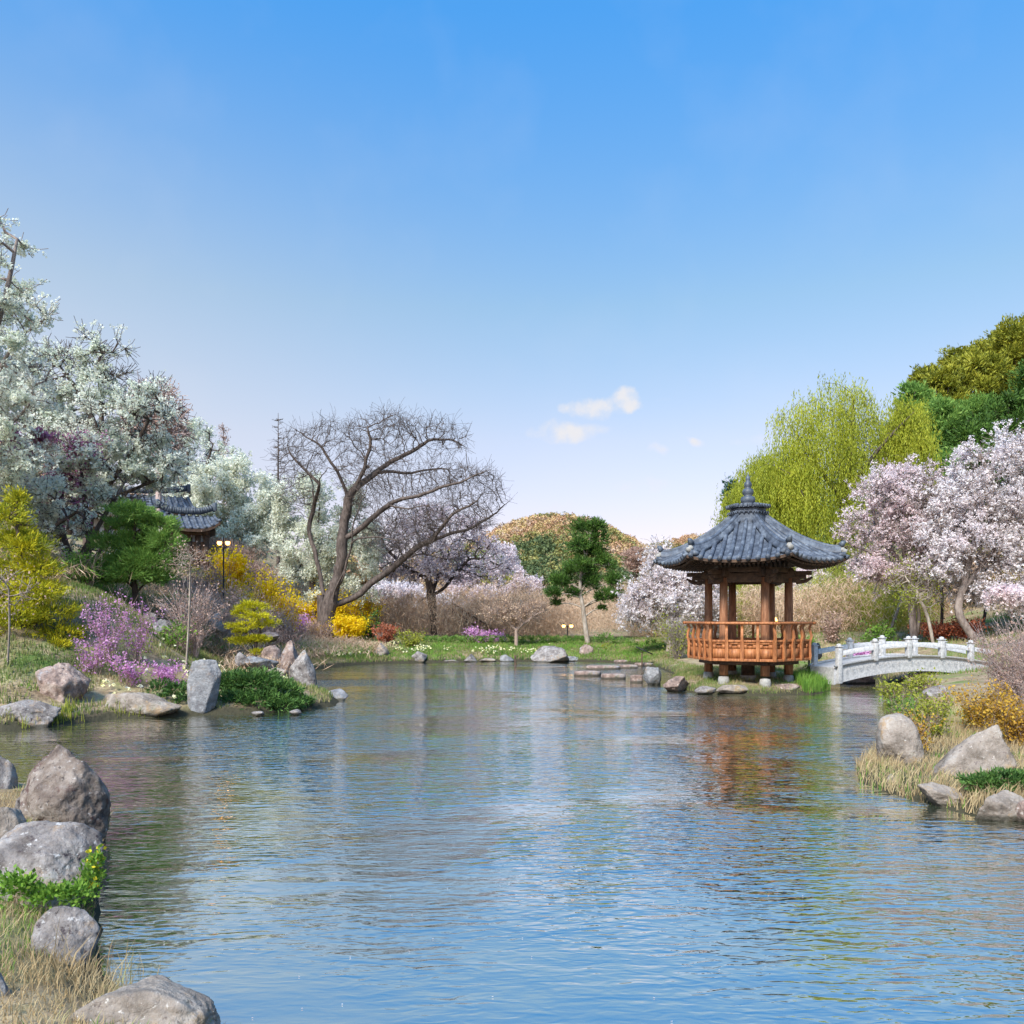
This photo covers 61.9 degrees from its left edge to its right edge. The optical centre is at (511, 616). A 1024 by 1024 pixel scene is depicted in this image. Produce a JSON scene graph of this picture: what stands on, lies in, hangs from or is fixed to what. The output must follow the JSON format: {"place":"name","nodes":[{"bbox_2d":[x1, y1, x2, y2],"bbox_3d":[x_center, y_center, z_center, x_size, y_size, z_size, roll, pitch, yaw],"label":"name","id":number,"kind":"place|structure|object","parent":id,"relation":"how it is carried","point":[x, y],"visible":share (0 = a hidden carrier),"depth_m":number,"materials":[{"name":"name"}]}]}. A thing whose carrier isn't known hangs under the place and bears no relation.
{"place":"outdoors","nodes":[
{"label":"outdoors","id":0,"kind":"place"},
{"bbox_2d":[0,661,1023,1023],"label":"pond water","id":1,"kind":"structure","parent":0,"point":[480,843],"depth_m":7.65,"materials":[{"name":"liquid"}]},
{"bbox_2d":[530,646,568,662],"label":"rock","id":2,"kind":"object","parent":1,"relation":"in","point":[547,654],"visible":0.98,"depth_m":40.71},
{"bbox_2d":[0,500,1023,1023],"bbox_3d":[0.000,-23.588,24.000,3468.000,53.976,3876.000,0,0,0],"label":"ground","id":3,"kind":"structure","parent":0,"point":[100,692],"depth_m":19.86,"materials":[{"name":"plant"}]},
{"bbox_2d":[0,756,18,788],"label":"rock","id":4,"kind":"object","parent":3,"relation":"on","point":[8,777],"visible":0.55,"depth_m":9.56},
{"bbox_2d":[0,807,26,837],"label":"rock","id":5,"kind":"object","parent":3,"relation":"on","point":[11,818],"visible":0.46,"depth_m":7.24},
{"bbox_2d":[0,555,49,666],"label":"young tree","id":6,"kind":"object","parent":3,"relation":"on","point":[8,595],"visible":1,"depth_m":18.51,"materials":[{"name":"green plant"}]},
{"bbox_2d":[0,700,61,727],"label":"rock","id":7,"kind":"object","parent":3,"relation":"on","point":[46,713],"visible":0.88,"depth_m":16.84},
{"bbox_2d":[0,209,69,497],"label":"magnolia tree","id":8,"kind":"object","parent":3,"relation":"on","point":[13,298],"visible":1,"depth_m":22.97,"materials":[{"name":"plant"}]},
{"bbox_2d":[0,484,90,649],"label":"golden conifer","id":9,"kind":"object","parent":3,"relation":"on","point":[21,546],"visible":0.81,"depth_m":20.33,"materials":[{"name":"yellow plant"}]},
{"bbox_2d":[0,421,96,555],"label":"magnolia tree","id":10,"kind":"object","parent":3,"relation":"on","point":[55,484],"visible":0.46,"depth_m":25.98,"materials":[{"name":"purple plant"}]},
{"bbox_2d":[0,864,101,915],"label":"leafy bush","id":11,"kind":"object","parent":3,"relation":"on","point":[67,890],"visible":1,"depth_m":5.71,"materials":[{"name":"green plant"}]},
{"bbox_2d":[0,820,103,909],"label":"rock","id":12,"kind":"object","parent":3,"relation":"on","point":[48,851],"visible":0.53,"depth_m":6.14,"materials":[{"name":"stone"}]},
{"bbox_2d":[35,662,90,702],"bbox_3d":[-9.627,1.603,18.325,0.757,1.230,1.027,0,0,43],"label":"rock","id":13,"kind":"object","parent":3,"relation":"on","point":[59,682],"visible":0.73,"depth_m":18.11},
{"bbox_2d":[19,744,110,842],"bbox_3d":[-4.332,1.847,8.279,0.790,1.171,0.715,0,0,-44],"label":"rock","id":14,"kind":"object","parent":3,"relation":"on","point":[63,784],"visible":0.69,"depth_m":8.14,"materials":[{"name":"stone"}]},
{"bbox_2d":[30,906,99,965],"bbox_3d":[-2.767,2.039,5.302,0.392,0.475,0.353,0,0,0],"label":"rock","id":15,"kind":"object","parent":3,"relation":"on","point":[84,926],"visible":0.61,"depth_m":5.23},
{"bbox_2d":[59,539,108,586],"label":"garden shrub","id":16,"kind":"object","parent":3,"relation":"on","point":[87,578],"visible":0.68,"depth_m":24.87,"materials":[{"name":"green plant"}]},
{"bbox_2d":[1,691,171,728],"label":"waterside reeds","id":17,"kind":"object","parent":3,"relation":"on","point":[62,714],"visible":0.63,"depth_m":17.48,"materials":[{"name":"green plant"}]},
{"bbox_2d":[23,425,157,576],"bbox_3d":[-13.910,-3.646,27.964,4.666,5.434,2.852,0,0,0],"label":"magnolia tree","id":18,"kind":"object","parent":3,"relation":"on","point":[80,447],"visible":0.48,"depth_m":27.62,"materials":[{"name":"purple plant"}]},
{"bbox_2d":[72,843,110,905],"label":"leafy bush","id":19,"kind":"object","parent":3,"relation":"on","point":[92,860],"visible":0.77,"depth_m":6.09,"materials":[{"name":"green plant"}]},
{"bbox_2d":[28,911,160,989],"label":"dry stalks","id":20,"kind":"object","parent":3,"relation":"on","point":[108,966],"visible":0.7,"depth_m":4.94,"materials":[{"name":"beige plant"}]},
{"bbox_2d":[69,633,120,674],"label":"azalea bush","id":21,"kind":"object","parent":3,"relation":"on","point":[93,665],"visible":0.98,"depth_m":19.74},
{"bbox_2d":[0,317,202,558],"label":"magnolia tree","id":22,"kind":"object","parent":3,"relation":"on","point":[138,457],"visible":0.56,"depth_m":30.41,"materials":[{"name":"white plant"}]},
{"bbox_2d":[11,483,196,534],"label":"tiled house","id":23,"kind":"structure","parent":3,"relation":"on","point":[180,501],"depth_m":45.26,"materials":[{"name":"tile"}]},
{"bbox_2d":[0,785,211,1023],"bbox_3d":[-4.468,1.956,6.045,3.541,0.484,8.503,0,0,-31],"label":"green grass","id":24,"kind":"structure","parent":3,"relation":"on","point":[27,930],"depth_m":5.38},
{"bbox_2d":[77,588,144,663],"bbox_3d":[-9.716,0.201,20.466,1.458,1.918,1.640,0,0,0],"label":"azalea bush","id":25,"kind":"object","parent":3,"relation":"on","point":[104,630],"visible":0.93,"depth_m":20.39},
{"bbox_2d":[0,783,225,1023],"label":"dry grass","id":26,"kind":"structure","parent":3,"relation":"on","point":[103,988],"depth_m":4.72,"materials":[{"name":"plant"}]},
{"bbox_2d":[105,649,155,686],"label":"azalea bush","id":27,"kind":"object","parent":3,"relation":"on","point":[126,670],"visible":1,"depth_m":19.65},
{"bbox_2d":[85,496,191,609],"bbox_3d":[-11.307,-1.735,25.942,3.046,3.714,2.539,0,0,-27],"label":"pine tree","id":28,"kind":"object","parent":3,"relation":"on","point":[136,555],"visible":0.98,"depth_m":25.60,"materials":[{"name":"green plant"}]},
{"bbox_2d":[104,692,180,716],"bbox_3d":[-8.212,2.010,18.785,2.000,0.674,0.692,0,0,4],"label":"rock","id":29,"kind":"object","parent":3,"relation":"on","point":[151,705],"visible":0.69,"depth_m":18.48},
{"bbox_2d":[115,600,169,665],"bbox_3d":[-9.192,0.381,21.158,0.866,1.732,1.369,0,0,35],"label":"azalea bush","id":30,"kind":"object","parent":3,"relation":"on","point":[138,645],"visible":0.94,"depth_m":21.04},
{"bbox_2d":[69,975,220,1023],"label":"rock","id":31,"kind":"object","parent":3,"relation":"on","point":[158,999],"visible":0.96,"depth_m":4.19,"materials":[{"name":"stone"}]},
{"bbox_2d":[113,370,195,510],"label":"bare slope tree","id":32,"kind":"object","parent":3,"relation":"on","point":[185,431],"visible":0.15,"depth_m":43.90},
{"bbox_2d":[144,676,186,703],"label":"spreading juniper","id":33,"kind":"object","parent":3,"relation":"on","point":[167,691],"visible":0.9,"depth_m":19.15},
{"bbox_2d":[149,658,188,686],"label":"azalea bush","id":34,"kind":"object","parent":3,"relation":"on","point":[164,672],"visible":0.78,"depth_m":20.04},
{"bbox_2d":[151,614,197,652],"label":"garden shrub","id":35,"kind":"object","parent":3,"relation":"on","point":[171,635],"visible":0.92,"depth_m":23.98,"materials":[{"name":"green plant"}]},
{"bbox_2d":[153,499,221,571],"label":"tiled house","id":36,"kind":"structure","parent":3,"relation":"on","point":[200,529],"depth_m":43.06,"materials":[{"name":"tile"}]},
{"bbox_2d":[159,535,222,672],"bbox_3d":[-8.146,-0.280,21.650,1.395,3.707,1.629,0,0,0],"label":"young tree","id":37,"kind":"object","parent":3,"relation":"on","point":[192,559],"visible":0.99,"depth_m":21.49,"materials":[{"name":"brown plant"}]},
{"bbox_2d":[148,579,235,658],"bbox_3d":[-9.313,-0.021,24.900,2.444,2.564,2.508,0,0,0],"label":"garden shrub","id":38,"kind":"object","parent":3,"relation":"on","point":[196,639],"visible":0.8,"depth_m":24.90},
{"bbox_2d":[148,415,238,498],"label":"blossom tree","id":39,"kind":"object","parent":3,"relation":"on","point":[200,435],"visible":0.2,"depth_m":53.86,"materials":[{"name":"white plant"}]},
{"bbox_2d":[0,573,401,723],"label":"dry grass","id":40,"kind":"structure","parent":3,"relation":"on","point":[201,656],"depth_m":21.72,"materials":[{"name":"plant"}]},
{"bbox_2d":[0,533,402,671],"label":"grassy bank","id":41,"kind":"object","parent":3,"relation":"on","point":[320,640],"visible":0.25,"depth_m":30.25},
{"bbox_2d":[187,659,221,713],"bbox_3d":[-6.895,1.682,19.097,0.764,1.455,0.338,0,0,0],"label":"rock","id":42,"kind":"object","parent":3,"relation":"on","point":[203,681],"visible":0.84,"depth_m":18.99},
{"bbox_2d":[176,558,233,596],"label":"garden shrub","id":43,"kind":"object","parent":3,"relation":"on","point":[208,576],"visible":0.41,"depth_m":35.88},
{"bbox_2d":[0,544,411,659],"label":"bank undergrowth","id":44,"kind":"object","parent":3,"relation":"on","point":[148,594],"visible":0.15,"depth_m":29.20,"materials":[{"name":"brown plant"}]},
{"bbox_2d":[92,536,340,648],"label":"bank undergrowth","id":45,"kind":"object","parent":3,"relation":"on","point":[255,566],"visible":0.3,"depth_m":44.41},
{"bbox_2d":[177,573,265,650],"bbox_3d":[-10.144,-0.080,29.970,2.663,3.007,2.671,0,0,-39],"label":"garden shrub","id":46,"kind":"object","parent":3,"relation":"on","point":[230,608],"visible":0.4,"depth_m":29.85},
{"bbox_2d":[188,544,255,603],"bbox_3d":[-12.806,-1.645,38.048,2.818,3.612,3.020,0,0,0],"label":"forsythia bush","id":47,"kind":"object","parent":3,"relation":"on","point":[236,568],"visible":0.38,"depth_m":37.89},
{"bbox_2d":[183,447,292,562],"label":"blossom tree","id":48,"kind":"object","parent":3,"relation":"on","point":[241,511],"visible":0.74,"depth_m":49.20,"materials":[{"name":"white plant"}]},
{"bbox_2d":[222,597,280,656],"bbox_3d":[-8.170,0.717,26.550,1.689,2.637,1.632,0,0,-44],"label":"golden pine","id":49,"kind":"object","parent":3,"relation":"on","point":[254,639],"visible":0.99,"depth_m":26.40,"materials":[{"name":"yellow plant"}]},
{"bbox_2d":[235,560,287,625],"bbox_3d":[-11.688,-0.789,38.952,2.869,3.674,2.763,0,0,41],"label":"forsythia bush","id":50,"kind":"object","parent":3,"relation":"on","point":[269,592],"visible":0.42,"depth_m":38.81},
{"bbox_2d":[218,665,315,712],"bbox_3d":[-5.853,1.761,20.143,2.510,1.230,1.949,0,0,0],"label":"spreading juniper","id":51,"kind":"object","parent":3,"relation":"on","point":[238,684],"visible":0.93,"depth_m":19.89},
{"bbox_2d":[269,602,309,646],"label":"garden shrub","id":52,"kind":"object","parent":3,"relation":"on","point":[289,628],"visible":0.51,"depth_m":36.87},
{"bbox_2d":[269,576,313,630],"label":"forsythia bush","id":53,"kind":"object","parent":3,"relation":"on","point":[296,601],"visible":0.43,"depth_m":40.86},
{"bbox_2d":[288,650,316,685],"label":"rock","id":54,"kind":"object","parent":3,"relation":"on","point":[302,669],"visible":0.69,"depth_m":23.80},
{"bbox_2d":[265,466,388,619],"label":"blossom tree","id":55,"kind":"object","parent":3,"relation":"on","point":[306,573],"visible":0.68,"depth_m":48.52,"materials":[{"name":"white plant"}]},
{"bbox_2d":[326,610,370,640],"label":"forsythia bush","id":56,"kind":"object","parent":3,"relation":"on","point":[351,626],"visible":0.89,"depth_m":43.93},
{"bbox_2d":[260,397,517,638],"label":"bare tree","id":57,"kind":"object","parent":3,"relation":"on","point":[328,602],"visible":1,"depth_m":45.31,"materials":[{"name":"brown plant"}]},
{"bbox_2d":[361,577,452,624],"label":"cherry tree","id":58,"kind":"object","parent":3,"relation":"on","point":[397,585],"visible":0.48,"depth_m":59.53,"materials":[{"name":"pink plant"}]},
{"bbox_2d":[358,495,520,634],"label":"cherry tree","id":59,"kind":"object","parent":3,"relation":"on","point":[438,571],"visible":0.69,"depth_m":52.66,"materials":[{"name":"pink plant"}]},
{"bbox_2d":[444,541,544,606],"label":"cherry tree","id":60,"kind":"object","parent":3,"relation":"on","point":[511,552],"visible":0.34,"depth_m":71.67,"materials":[{"name":"pink plant"}]},
{"bbox_2d":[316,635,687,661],"bbox_3d":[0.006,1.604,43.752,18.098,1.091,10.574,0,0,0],"label":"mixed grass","id":61,"kind":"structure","parent":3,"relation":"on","point":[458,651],"depth_m":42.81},
{"bbox_2d":[421,634,584,643],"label":"clipped hedge","id":62,"kind":"object","parent":3,"relation":"on","point":[446,638],"visible":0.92,"depth_m":45.41,"materials":[{"name":"green plant"}]},
{"bbox_2d":[340,638,686,662],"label":"green grass","id":63,"kind":"structure","parent":3,"relation":"on","point":[635,650],"depth_m":42.50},
{"bbox_2d":[474,594,554,644],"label":"cherry tree","id":64,"kind":"object","parent":3,"relation":"on","point":[499,612],"visible":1,"depth_m":44.35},
{"bbox_2d":[346,511,705,587],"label":"hill wood","id":65,"kind":"object","parent":3,"relation":"on","point":[532,544],"visible":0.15,"depth_m":345.69,"materials":[{"name":"plant"}]},
{"bbox_2d":[259,553,814,637],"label":"bare thicket","id":66,"kind":"object","parent":3,"relation":"on","point":[410,617],"visible":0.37,"depth_m":51.53,"materials":[{"name":"plant"}]},
{"bbox_2d":[338,567,825,631],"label":"bare thicket","id":67,"kind":"object","parent":3,"relation":"on","point":[604,612],"visible":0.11,"depth_m":69.89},
{"bbox_2d":[540,514,626,642],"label":"pine tree","id":68,"kind":"object","parent":3,"relation":"on","point":[582,546],"visible":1,"depth_m":44.84,"materials":[{"name":"green plant"}]},
{"bbox_2d":[619,546,647,583],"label":"distant tree","id":69,"kind":"object","parent":3,"relation":"on","point":[631,562],"visible":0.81,"depth_m":129.34,"materials":[{"name":"beige plant"}]},
{"bbox_2d":[610,535,737,651],"bbox_3d":[7.603,-0.951,39.947,6.082,5.959,4.274,0,0,0],"label":"cherry tree","id":70,"kind":"object","parent":3,"relation":"on","point":[674,592],"visible":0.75,"depth_m":39.40,"materials":[{"name":"pink plant"}]},
{"bbox_2d":[651,604,701,658],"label":"garden shrub","id":71,"kind":"object","parent":3,"relation":"on","point":[677,650],"visible":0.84,"depth_m":36.92,"materials":[{"name":"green plant"}]},
{"bbox_2d":[653,475,849,687],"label":"pavilion","id":72,"kind":"structure","parent":3,"relation":"on","point":[748,540],"depth_m":24.43,"materials":[{"name":"wood"}]},
{"bbox_2d":[709,444,827,570],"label":"willow tree","id":73,"kind":"object","parent":3,"relation":"on","point":[730,499],"visible":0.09,"depth_m":59.94,"materials":[{"name":"green plant"}]},
{"bbox_2d":[793,668,832,693],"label":"waterside reeds","id":74,"kind":"object","parent":3,"relation":"on","point":[812,680],"visible":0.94,"depth_m":24.65,"materials":[{"name":"green plant"}]},
{"bbox_2d":[620,537,1023,645],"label":"slope thicket","id":75,"kind":"object","parent":3,"relation":"on","point":[898,625],"visible":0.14,"depth_m":42.15,"materials":[{"name":"brown plant"}]},
{"bbox_2d":[809,604,850,643],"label":"garden shrub","id":76,"kind":"object","parent":3,"relation":"on","point":[830,634],"visible":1,"depth_m":37.84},
{"bbox_2d":[735,370,948,584],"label":"willow tree","id":77,"kind":"object","parent":3,"relation":"on","point":[792,483],"visible":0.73,"depth_m":52.83,"materials":[{"name":"green plant"}]},
{"bbox_2d":[855,617,900,641],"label":"garden shrub","id":78,"kind":"object","parent":3,"relation":"on","point":[877,632],"visible":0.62,"depth_m":35.80,"materials":[{"name":"green plant"}]},
{"bbox_2d":[736,538,1023,636],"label":"slope thicket","id":79,"kind":"object","parent":3,"relation":"on","point":[799,600],"visible":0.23,"depth_m":40.74,"materials":[{"name":"plant"}]},
{"bbox_2d":[744,604,1023,682],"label":"mixed grass","id":80,"kind":"structure","parent":3,"relation":"on","point":[926,640],"depth_m":35.08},
{"bbox_2d":[873,673,917,701],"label":"garden shrub","id":81,"kind":"object","parent":3,"relation":"on","point":[886,687],"visible":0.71,"depth_m":21.95,"materials":[{"name":"yellow plant"}]},
{"bbox_2d":[875,713,923,762],"bbox_3d":[5.539,1.828,12.195,0.634,0.874,0.601,0,0,0],"label":"rock","id":82,"kind":"object","parent":3,"relation":"on","point":[895,732],"visible":0.78,"depth_m":12.01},
{"bbox_2d":[809,635,992,684],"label":"stone bridge","id":83,"kind":"structure","parent":3,"relation":"on","point":[839,668],"depth_m":26.27,"materials":[{"name":"white stone"}]},
{"bbox_2d":[830,453,973,637],"bbox_3d":[16.187,-2.633,35.127,6.146,8.218,3.829,0,0,0],"label":"cherry tree","id":84,"kind":"object","parent":3,"relation":"on","point":[901,495],"visible":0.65,"depth_m":34.63,"materials":[{"name":"pink plant"}]},
{"bbox_2d":[876,554,957,642],"bbox_3d":[15.956,-0.606,33.545,2.634,3.948,2.889,0,0,-19],"label":"slim tree","id":85,"kind":"object","parent":3,"relation":"on","point":[911,587],"visible":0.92,"depth_m":33.46,"materials":[{"name":"brown plant"}]},
{"bbox_2d":[891,379,942,420],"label":"pine tree","id":86,"kind":"object","parent":3,"relation":"on","point":[917,391],"visible":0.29,"depth_m":77.29,"materials":[{"name":"green plant"}]},
{"bbox_2d":[896,667,948,693],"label":"garden shrub","id":87,"kind":"object","parent":3,"relation":"on","point":[925,680],"visible":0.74,"depth_m":22.41,"materials":[{"name":"yellow plant"}]},
{"bbox_2d":[886,685,959,740],"bbox_3d":[6.890,1.645,14.217,0.960,1.014,0.940,0,0,-44],"label":"garden shrub","id":88,"kind":"object","parent":3,"relation":"on","point":[934,709],"visible":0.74,"depth_m":14.14,"materials":[{"name":"green plant"}]},
{"bbox_2d":[907,616,956,640],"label":"garden shrub","id":89,"kind":"object","parent":3,"relation":"on","point":[941,630],"visible":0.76,"depth_m":34.82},
{"bbox_2d":[846,695,1023,814],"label":"straw grass","id":90,"kind":"structure","parent":3,"relation":"on","point":[946,744],"depth_m":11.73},
{"bbox_2d":[917,782,963,807],"bbox_3d":[4.980,2.140,9.900,0.535,0.399,0.312,0,0,0],"label":"rock","id":91,"kind":"object","parent":3,"relation":"on","point":[935,794],"visible":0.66,"depth_m":9.82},
{"bbox_2d":[914,360,973,409],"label":"pine tree","id":92,"kind":"object","parent":3,"relation":"on","point":[941,380],"visible":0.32,"depth_m":79.23,"materials":[{"name":"green plant"}]},
{"bbox_2d":[917,393,971,478],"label":"pine tree","id":93,"kind":"object","parent":3,"relation":"on","point":[942,408],"visible":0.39,"depth_m":65.00,"materials":[{"name":"green plant"}]},
{"bbox_2d":[908,418,1023,640],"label":"cherry tree","id":94,"kind":"object","parent":3,"relation":"on","point":[1003,534],"visible":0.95,"depth_m":32.53,"materials":[{"name":"pink plant"}]},
{"bbox_2d":[932,724,1016,776],"bbox_3d":[5.896,1.842,10.991,0.924,0.912,0.586,0,0,0],"label":"rock","id":95,"kind":"object","parent":3,"relation":"on","point":[988,748],"visible":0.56,"depth_m":10.84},
{"bbox_2d":[936,410,1015,540],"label":"pine tree","id":96,"kind":"object","parent":3,"relation":"on","point":[967,426],"visible":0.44,"depth_m":63.05,"materials":[{"name":"green plant"}]},
{"bbox_2d":[937,675,1016,731],"bbox_3d":[8.228,1.557,15.096,1.252,1.118,1.335,0,0,37],"label":"garden shrub","id":97,"kind":"object","parent":3,"relation":"on","point":[977,719],"visible":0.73,"depth_m":14.89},
{"bbox_2d":[952,389,1012,429],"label":"pine tree","id":98,"kind":"object","parent":3,"relation":"on","point":[979,400],"visible":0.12,"depth_m":72.99,"materials":[{"name":"green plant"}]},
{"bbox_2d":[951,347,1017,396],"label":"pine tree","id":99,"kind":"object","parent":3,"relation":"on","point":[986,372],"visible":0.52,"depth_m":82.69,"materials":[{"name":"green plant"}]},
{"bbox_2d":[949,766,1023,794],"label":"spreading juniper","id":100,"kind":"object","parent":3,"relation":"on","point":[997,781],"visible":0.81,"depth_m":9.82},
{"bbox_2d":[961,606,1023,710],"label":"garden shrub","id":101,"kind":"object","parent":3,"relation":"on","point":[997,670],"visible":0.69,"depth_m":17.42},
{"bbox_2d":[972,385,1023,441],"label":"pine tree","id":102,"kind":"object","parent":3,"relation":"on","point":[1004,405],"visible":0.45,"depth_m":65.18,"materials":[{"name":"green plant"}]},
{"bbox_2d":[974,790,1023,821],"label":"rock","id":103,"kind":"object","parent":3,"relation":"on","point":[1001,805],"visible":0.66,"depth_m":9.15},
{"bbox_2d":[977,576,1023,615],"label":"cherry tree","id":104,"kind":"object","parent":3,"relation":"on","point":[1011,596],"visible":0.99,"depth_m":28.99,"materials":[{"name":"pink plant"}]},
{"bbox_2d":[980,690,1023,745],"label":"garden shrub","id":105,"kind":"object","parent":3,"relation":"on","point":[1014,722],"visible":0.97,"depth_m":13.43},
{"bbox_2d":[982,313,1023,430],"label":"pine tree","id":106,"kind":"object","parent":3,"relation":"on","point":[1009,337],"visible":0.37,"depth_m":84.82,"materials":[{"name":"green plant"}]},
{"bbox_2d":[986,605,1023,703],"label":"garden shrub","id":107,"kind":"object","parent":3,"relation":"on","point":[1020,654],"visible":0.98,"depth_m":15.71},
{"bbox_2d":[0,0,1023,565],"label":"sky","id":108,"kind":"structure","parent":0,"point":[611,239],"materials":[{"name":"blue"}]},
{"bbox_2d":[673,665,827,693],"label":"islet grass","id":109,"kind":"structure","parent":0,"point":[736,677],"depth_m":25.23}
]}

